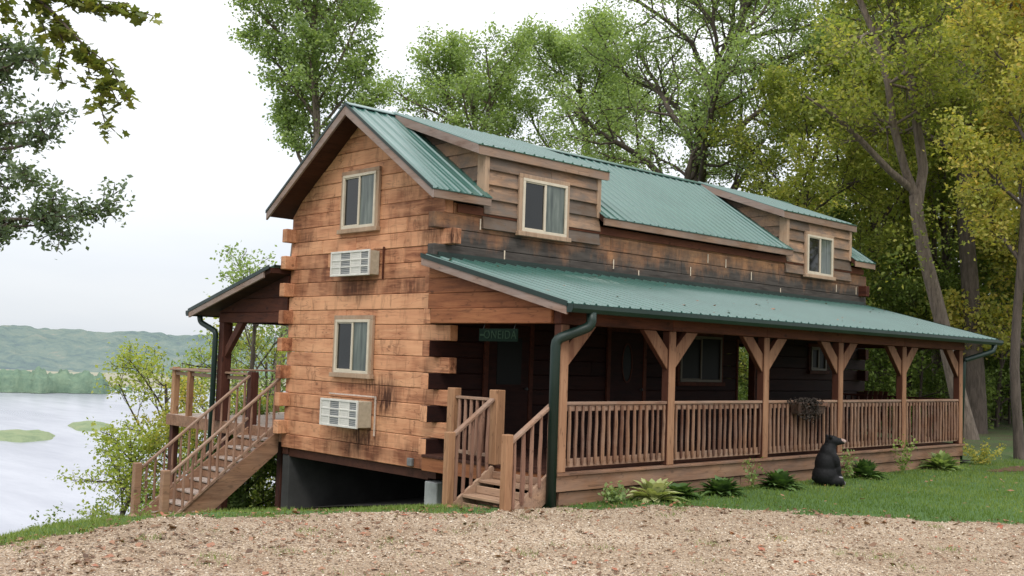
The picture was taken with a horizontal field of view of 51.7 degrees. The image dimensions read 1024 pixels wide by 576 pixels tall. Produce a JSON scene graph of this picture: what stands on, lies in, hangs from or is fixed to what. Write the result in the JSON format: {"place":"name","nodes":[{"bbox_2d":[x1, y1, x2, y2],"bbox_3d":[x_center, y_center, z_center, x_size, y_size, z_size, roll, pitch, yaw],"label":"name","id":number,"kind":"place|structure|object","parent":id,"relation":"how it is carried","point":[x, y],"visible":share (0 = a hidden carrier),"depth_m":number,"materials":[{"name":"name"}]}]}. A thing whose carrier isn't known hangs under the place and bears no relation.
{"place":"outdoors","nodes":[
{"label":"outdoors","id":0,"kind":"place"},
{"bbox_2d":[0,429,54,442],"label":"island","id":1,"kind":"structure","parent":0,"point":[16,435],"depth_m":551.30,"materials":[{"name":"green plant"}]},
{"bbox_2d":[0,366,131,393],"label":"wooded shore","id":2,"kind":"structure","parent":0,"point":[38,379],"depth_m":1059.57,"materials":[{"name":"green plant"}]},
{"bbox_2d":[67,421,110,430],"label":"island","id":3,"kind":"structure","parent":0,"point":[82,426],"depth_m":633.17,"materials":[{"name":"green plant"}]},
{"bbox_2d":[0,388,284,535],"bbox_3d":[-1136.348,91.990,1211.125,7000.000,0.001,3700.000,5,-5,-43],"label":"river","id":4,"kind":"structure","parent":0,"point":[27,488],"depth_m":486.07,"materials":[{"name":"liquid"}]},
{"bbox_2d":[0,369,285,390],"bbox_3d":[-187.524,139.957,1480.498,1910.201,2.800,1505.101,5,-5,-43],"label":"marsh","id":5,"kind":"structure","parent":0,"point":[108,376],"depth_m":1545.66,"materials":[{"name":"green plant"}]},
{"bbox_2d":[166,369,270,378],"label":"wooded shore","id":6,"kind":"structure","parent":5,"relation":"on","point":[263,373],"depth_m":1709.04,"materials":[{"name":"green plant"}]},
{"bbox_2d":[0,325,320,373],"bbox_3d":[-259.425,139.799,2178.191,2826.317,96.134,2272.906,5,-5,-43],"label":"hills","id":7,"kind":"structure","parent":0,"point":[24,347],"depth_m":2020.45,"materials":[{"name":"green plant"}]},
{"bbox_2d":[0,0,1018,336],"label":"sky","id":8,"kind":"structure","parent":0,"point":[198,154],"materials":[{"name":"white"}]},
{"bbox_2d":[1,413,1023,544],"bbox_3d":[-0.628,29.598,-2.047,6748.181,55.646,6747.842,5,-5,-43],"label":"ground","id":9,"kind":"structure","parent":0,"point":[1001,433],"depth_m":15.55,"materials":[{"name":"green plant"}]},
{"bbox_2d":[0,25,135,259],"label":"oak tree","id":10,"kind":"object","parent":9,"relation":"on","point":[39,217],"visible":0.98,"depth_m":15.68,"materials":[{"name":"green plant"}]},
{"bbox_2d":[0,0,163,144],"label":"maple tree","id":11,"kind":"object","parent":9,"relation":"on","point":[63,31],"visible":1,"depth_m":7.71,"materials":[{"name":"green plant"}]},
{"bbox_2d":[21,476,158,527],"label":"bank weeds","id":12,"kind":"object","parent":9,"relation":"on","point":[101,505],"visible":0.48,"depth_m":12.79,"materials":[{"name":"green plant"}]},
{"bbox_2d":[69,417,190,518],"bbox_3d":[-8.824,4.946,24.284,3.095,4.000,3.391,5,-5,-43],"label":"slope tree","id":13,"kind":"object","parent":9,"relation":"on","point":[117,447],"visible":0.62,"depth_m":23.80,"materials":[{"name":"green plant"}]},
{"bbox_2d":[45,336,256,513],"bbox_3d":[-8.463,4.372,26.017,4.032,6.376,4.668,-1,-5,36],"label":"slope tree","id":14,"kind":"object","parent":9,"relation":"on","point":[128,356],"visible":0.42,"depth_m":25.47,"materials":[{"name":"green plant"}]},
{"bbox_2d":[121,374,275,507],"bbox_3d":[-7.364,4.521,25.233,3.654,5.202,4.775,1,-4,14],"label":"slope shrub","id":15,"kind":"object","parent":9,"relation":"on","point":[200,403],"visible":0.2,"depth_m":24.33,"materials":[{"name":"green plant"}]},
{"bbox_2d":[121,295,288,507],"bbox_3d":[-7.587,5.433,31.148,7.347,10.915,7.086,3,-4,-21],"label":"slope tree","id":16,"kind":"object","parent":9,"relation":"on","point":[257,346],"visible":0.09,"depth_m":31.43,"materials":[{"name":"green plant"}]},
{"bbox_2d":[157,240,291,456],"bbox_3d":[-7.744,3.924,28.491,5.226,10.413,4.774,5,-5,-43],"label":"slope tree","id":17,"kind":"object","parent":9,"relation":"on","point":[235,279],"visible":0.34,"depth_m":28.36,"materials":[{"name":"green plant"}]},
{"bbox_2d":[185,432,263,510],"bbox_3d":[-6.241,4.198,22.492,1.847,2.287,1.944,1,-4,15],"label":"slope shrub","id":18,"kind":"object","parent":9,"relation":"on","point":[234,501],"visible":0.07,"depth_m":22.36,"materials":[{"name":"green plant"}]},
{"bbox_2d":[189,393,283,511],"bbox_3d":[-5.850,3.811,23.329,2.591,2.981,2.379,5,-5,-43],"label":"slope shrub","id":19,"kind":"object","parent":9,"relation":"on","point":[272,461],"visible":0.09,"depth_m":23.18,"materials":[{"name":"green plant"}]},
{"bbox_2d":[0,503,493,544],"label":"bank grass","id":20,"kind":"structure","parent":9,"relation":"on","point":[94,520],"depth_m":11.85,"materials":[{"name":"green plant"}]},
{"bbox_2d":[245,398,284,509],"bbox_3d":[-5.534,4.392,24.899,3.144,3.715,3.257,5,-5,-43],"label":"slope shrub","id":21,"kind":"object","parent":9,"relation":"on","point":[255,488],"visible":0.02,"depth_m":25.09,"materials":[{"name":"green plant"}]},
{"bbox_2d":[223,0,398,501],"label":"ash tree","id":22,"kind":"object","parent":9,"relation":"on","point":[316,41],"visible":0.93,"depth_m":38.19,"materials":[{"name":"green plant"}]},
{"bbox_2d":[362,12,558,149],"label":"ash tree","id":23,"kind":"object","parent":9,"relation":"on","point":[488,97],"visible":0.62,"depth_m":46.51,"materials":[{"name":"green plant"}]},
{"bbox_2d":[0,505,1023,575],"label":"gravel drive","id":24,"kind":"structure","parent":9,"relation":"on","point":[655,570],"depth_m":10.71,"materials":[{"name":"beige gravel"}]},
{"bbox_2d":[2,506,983,575],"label":"gravel weeds","id":25,"kind":"object","parent":24,"relation":"on","point":[954,549],"visible":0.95,"depth_m":10.72,"materials":[{"name":"green plant"}]},
{"bbox_2d":[0,504,1023,575],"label":"gravel stones","id":26,"kind":"object","parent":24,"relation":"on","point":[516,566],"visible":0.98,"depth_m":10.79,"materials":[{"name":"beige gravel"}]},
{"bbox_2d":[0,501,1023,575],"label":"fallen leaves","id":27,"kind":"object","parent":9,"relation":"on","point":[367,533],"visible":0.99,"depth_m":10.71,"materials":[{"name":"brown plant"}]},
{"bbox_2d":[130,101,1003,516],"bbox_3d":[0.811,1.715,21.941,15.282,8.871,12.245,5,-5,-43],"label":"log cabin","id":28,"kind":"object","parent":9,"relation":"on","point":[622,367],"visible":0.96,"depth_m":18.01,"materials":[{"name":"brown wood"}]},
{"bbox_2d":[319,398,371,428],"bbox_3d":[-2.760,2.070,17.522,0.299,0.450,1.080,5,-5,-43],"label":"air conditioner","id":29,"kind":"object","parent":28,"relation":"attached to","point":[347,413],"visible":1,"depth_m":17.29,"materials":[{"name":"white plastic"}]},
{"bbox_2d":[329,315,374,378],"bbox_3d":[-2.678,0.979,17.705,0.090,1.045,1.180,5,-5,-43],"label":"window","id":30,"kind":"structure","parent":28,"relation":"in","point":[353,339],"depth_m":17.66,"materials":[{"name":"plastic"}]},
{"bbox_2d":[330,249,379,276],"bbox_3d":[-2.634,-0.406,17.696,0.219,0.420,1.120,5,-5,-43],"label":"air conditioner","id":31,"kind":"object","parent":28,"relation":"attached to","point":[364,262],"visible":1,"depth_m":17.53,"materials":[{"name":"white plastic"}]},
{"bbox_2d":[337,166,381,234],"bbox_3d":[-2.578,-1.470,17.846,0.090,1.075,1.150,5,-5,-43],"label":"window","id":32,"kind":"structure","parent":28,"relation":"in","point":[360,189],"depth_m":17.80,"materials":[{"name":"glass"}]},
{"bbox_2d":[479,323,517,341],"bbox_3d":[-0.183,0.619,14.755,0.056,0.258,0.790,5,-5,-43],"label":"name sign","id":33,"kind":"object","parent":28,"relation":"hanging from","point":[501,335],"visible":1,"depth_m":14.71,"materials":[{"name":"wood"}]},
{"bbox_2d":[482,324,534,450],"bbox_3d":[-0.040,1.555,16.984,1.080,2.090,0.107,5,-5,-43],"label":"door","id":34,"kind":"structure","parent":28,"relation":"in","point":[507,366],"depth_m":17.07,"materials":[{"name":"brown wood"}]},
{"bbox_2d":[515,173,570,242],"bbox_3d":[0.546,-1.325,17.602,1.240,1.025,0.090,5,-5,-43],"label":"window","id":35,"kind":"structure","parent":28,"relation":"in","point":[543,203],"depth_m":17.57,"materials":[{"name":"plastic"}]},
{"bbox_2d":[605,327,646,444],"bbox_3d":[2.072,1.756,18.976,1.080,2.090,0.107,5,-5,-43],"label":"door","id":36,"kind":"structure","parent":28,"relation":"in","point":[626,353],"depth_m":18.99,"materials":[{"name":"brown wood"}]},
{"bbox_2d":[675,332,724,385],"bbox_3d":[3.674,1.383,20.543,1.520,1.035,0.090,5,-5,-43],"label":"window","id":37,"kind":"structure","parent":28,"relation":"in","point":[701,364],"depth_m":20.56,"materials":[{"name":"brown plastic"}]},
{"bbox_2d":[787,397,827,423],"bbox_3d":[4.905,2.063,17.723,1.206,0.466,0.362,5,-5,-43],"label":"flower box","id":38,"kind":"object","parent":28,"relation":"attached to","point":[804,406],"visible":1,"depth_m":17.63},
{"bbox_2d":[807,343,829,373],"bbox_3d":[6.810,1.576,23.503,0.830,0.665,0.090,5,-5,-43],"label":"window","id":39,"kind":"structure","parent":28,"relation":"in","point":[817,361],"depth_m":23.44,"materials":[{"name":"brown plastic"}]},
{"bbox_2d":[803,231,835,280],"bbox_3d":[6.861,-0.710,23.555,1.260,1.015,0.090,5,-5,-43],"label":"window","id":40,"kind":"structure","parent":28,"relation":"in","point":[818,248],"depth_m":23.52,"materials":[{"name":"plastic"}]},
{"bbox_2d":[844,390,887,436],"bbox_3d":[7.633,2.724,22.719,0.750,1.020,0.700,5,-5,-43],"label":"porch chair","id":41,"kind":"object","parent":28,"relation":"on","point":[875,395],"visible":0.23,"depth_m":22.96,"materials":[{"name":"brown wood"}]},
{"bbox_2d":[500,0,662,170],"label":"oak tree","id":42,"kind":"object","parent":9,"relation":"on","point":[553,44],"visible":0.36,"depth_m":50.23,"materials":[{"name":"green plant"}]},
{"bbox_2d":[598,480,630,503],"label":"garden plant","id":43,"kind":"object","parent":9,"relation":"on","point":[613,495],"visible":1,"depth_m":14.12,"materials":[{"name":"green plant"}]},
{"bbox_2d":[626,478,688,503],"bbox_3d":[2.014,2.792,14.572,0.943,0.336,0.822,5,-5,-43],"label":"hosta","id":44,"kind":"object","parent":9,"relation":"on","point":[654,490],"visible":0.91,"depth_m":14.48,"materials":[{"name":"green plant"}]},
{"bbox_2d":[666,482,702,500],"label":"hosta","id":45,"kind":"object","parent":9,"relation":"on","point":[685,489],"visible":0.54,"depth_m":14.85,"materials":[{"name":"green plant"}]},
{"bbox_2d":[697,475,748,496],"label":"hosta","id":46,"kind":"object","parent":9,"relation":"on","point":[722,486],"visible":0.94,"depth_m":15.41,"materials":[{"name":"green plant"}]},
{"bbox_2d":[537,0,912,198],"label":"oak tree","id":47,"kind":"object","parent":9,"relation":"on","point":[722,71],"visible":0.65,"depth_m":38.89,"materials":[{"name":"green plant"}]},
{"bbox_2d":[449,259,1021,517],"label":"fallen leaves","id":48,"kind":"object","parent":9,"relation":"on","point":[859,475],"visible":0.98,"depth_m":17.13,"materials":[{"name":"brown plant"}]},
{"bbox_2d":[738,347,748,400],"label":"understory shrub","id":49,"kind":"object","parent":9,"relation":"on","point":[746,386],"visible":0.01,"depth_m":41.63,"materials":[{"name":"green plant"}]},
{"bbox_2d":[741,457,764,487],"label":"garden plant","id":50,"kind":"object","parent":9,"relation":"on","point":[754,477],"visible":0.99,"depth_m":16.31,"materials":[{"name":"green plant"}]},
{"bbox_2d":[754,469,806,491],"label":"hosta","id":51,"kind":"object","parent":9,"relation":"on","point":[779,478],"visible":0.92,"depth_m":16.46,"materials":[{"name":"green plant"}]},
{"bbox_2d":[563,458,1023,524],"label":"lawn grass","id":52,"kind":"structure","parent":9,"relation":"on","point":[951,491],"depth_m":15.83,"materials":[{"name":"green plant"}]},
{"bbox_2d":[695,56,936,387],"bbox_3d":[9.856,-1.363,35.435,7.490,12.280,8.697,5,-5,-43],"label":"maple tree","id":53,"kind":"object","parent":9,"relation":"on","point":[788,107],"visible":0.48,"depth_m":34.45,"materials":[{"name":"green plant"}]},
{"bbox_2d":[811,434,846,486],"bbox_3d":[5.177,2.820,17.256,0.584,0.853,0.414,2,-4,-5],"label":"bear statue","id":54,"kind":"object","parent":9,"relation":"on","point":[826,471],"visible":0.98,"depth_m":17.11,"materials":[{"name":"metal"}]},
{"bbox_2d":[738,199,924,399],"bbox_3d":[10.241,1.089,36.938,7.219,8.434,6.967,3,-4,-14],"label":"understory shrub","id":55,"kind":"object","parent":9,"relation":"on","point":[873,376],"visible":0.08,"depth_m":35.57,"materials":[{"name":"green plant"}]},
{"bbox_2d":[838,446,858,478],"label":"garden plant","id":56,"kind":"object","parent":9,"relation":"on","point":[846,465],"visible":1,"depth_m":18.17,"materials":[{"name":"green plant"}]},
{"bbox_2d":[810,181,891,377],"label":"woodland tree","id":57,"kind":"object","parent":9,"relation":"on","point":[832,205],"visible":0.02,"depth_m":56.11,"materials":[{"name":"green plant"}]},
{"bbox_2d":[842,458,888,479],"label":"hosta","id":58,"kind":"object","parent":9,"relation":"on","point":[864,468],"visible":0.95,"depth_m":18.36,"materials":[{"name":"green plant"}]},
{"bbox_2d":[781,1,957,412],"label":"woodland tree","id":59,"kind":"object","parent":9,"relation":"on","point":[903,195],"visible":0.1,"depth_m":38.28,"materials":[{"name":"green plant"}]},
{"bbox_2d":[818,141,957,394],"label":"woodland tree","id":60,"kind":"object","parent":9,"relation":"on","point":[860,250],"visible":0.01,"depth_m":50.07,"materials":[{"name":"green plant"}]},
{"bbox_2d":[792,0,1002,439],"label":"hickory tree","id":61,"kind":"object","parent":9,"relation":"on","point":[915,105],"visible":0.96,"depth_m":30.60,"materials":[{"name":"green plant"}]},
{"bbox_2d":[867,348,931,399],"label":"understory shrub","id":62,"kind":"object","parent":9,"relation":"on","point":[913,374],"visible":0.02,"depth_m":44.82,"materials":[{"name":"green plant"}]},
{"bbox_2d":[865,283,939,425],"bbox_3d":[12.185,2.311,37.457,4.854,5.876,5.030,6,-5,-44],"label":"understory shrub","id":63,"kind":"object","parent":9,"relation":"on","point":[884,362],"visible":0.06,"depth_m":36.82,"materials":[{"name":"green plant"}]},
{"bbox_2d":[891,434,917,472],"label":"garden plant","id":64,"kind":"object","parent":9,"relation":"on","point":[902,467],"visible":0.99,"depth_m":19.65,"materials":[{"name":"green plant"}]},
{"bbox_2d":[811,0,998,396],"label":"forest tree","id":65,"kind":"object","parent":9,"relation":"on","point":[909,376],"visible":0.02,"depth_m":40.28,"materials":[{"name":"green plant"}]},
{"bbox_2d":[802,0,1023,433],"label":"oak tree","id":66,"kind":"object","parent":9,"relation":"on","point":[975,385],"visible":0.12,"depth_m":33.92,"materials":[{"name":"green plant"}]},
{"bbox_2d":[821,1,1023,419],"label":"forest tree","id":67,"kind":"object","parent":9,"relation":"on","point":[934,241],"depth_m":41.86,"materials":[{"name":"brown plant"}]},
{"bbox_2d":[845,0,1023,395],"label":"woodland tree","id":68,"kind":"object","parent":9,"relation":"on","point":[944,198],"visible":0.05,"depth_m":39.51,"materials":[{"name":"green plant"}]},
{"bbox_2d":[865,267,1006,427],"bbox_3d":[14.123,2.262,36.456,5.095,5.952,4.917,2,-4,6],"label":"understory shrub","id":69,"kind":"object","parent":9,"relation":"on","point":[906,292],"visible":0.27,"depth_m":35.99,"materials":[{"name":"green plant"}]},
{"bbox_2d":[916,450,969,471],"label":"hosta","id":70,"kind":"object","parent":9,"relation":"on","point":[943,460],"visible":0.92,"depth_m":20.57,"materials":[{"name":"green plant"}]},
{"bbox_2d":[903,223,1023,429],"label":"understory shrub","id":71,"kind":"object","parent":9,"relation":"on","point":[954,264],"visible":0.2,"depth_m":36.93,"materials":[{"name":"green plant"}]},
{"bbox_2d":[911,138,1020,292],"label":"woodland tree","id":72,"kind":"object","parent":9,"relation":"on","point":[949,221],"depth_m":46.53,"materials":[{"name":"green plant"}]},
{"bbox_2d":[911,224,1023,420],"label":"understory shrub","id":73,"kind":"object","parent":9,"relation":"on","point":[1006,405],"visible":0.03,"depth_m":42.76,"materials":[{"name":"green plant"}]},
{"bbox_2d":[915,248,1023,420],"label":"understory shrub","id":74,"kind":"object","parent":9,"relation":"on","point":[989,363],"visible":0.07,"depth_m":39.49,"materials":[{"name":"green plant"}]},
{"bbox_2d":[919,0,1023,178],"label":"forest tree","id":75,"kind":"object","parent":9,"relation":"on","point":[978,54],"visible":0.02,"depth_m":36.34,"materials":[{"name":"green plant"}]},
{"bbox_2d":[923,0,1023,459],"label":"maple tree","id":76,"kind":"object","parent":9,"relation":"on","point":[1005,28],"visible":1,"depth_m":24.49,"materials":[{"name":"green plant"}]},
{"bbox_2d":[925,15,1023,359],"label":"woodland tree","id":77,"kind":"object","parent":9,"relation":"on","point":[992,328],"visible":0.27,"depth_m":34.19,"materials":[{"name":"green plant"}]},
{"bbox_2d":[960,438,1005,464],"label":"garden plant","id":78,"kind":"object","parent":9,"relation":"on","point":[983,458],"visible":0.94,"depth_m":22.13,"materials":[{"name":"green plant"}]},
{"bbox_2d":[961,0,1023,60],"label":"maple tree","id":79,"kind":"object","parent":9,"relation":"on","point":[1021,6],"visible":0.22,"depth_m":27.43,"materials":[{"name":"green plant"}]},
{"bbox_2d":[983,292,1023,423],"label":"understory shrub","id":80,"kind":"object","parent":9,"relation":"on","point":[992,411],"visible":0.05,"depth_m":39.56,"materials":[{"name":"green plant"}]},
{"bbox_2d":[988,466,1023,471],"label":"mulch bed","id":81,"kind":"object","parent":9,"relation":"on","point":[1009,469],"visible":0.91,"depth_m":21.09,"materials":[{"name":"brown soil"}]},
{"bbox_2d":[992,356,1023,418],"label":"understory shrub","id":82,"kind":"object","parent":9,"relation":"on","point":[1004,412],"depth_m":43.68,"materials":[{"name":"green plant"}]}
]}

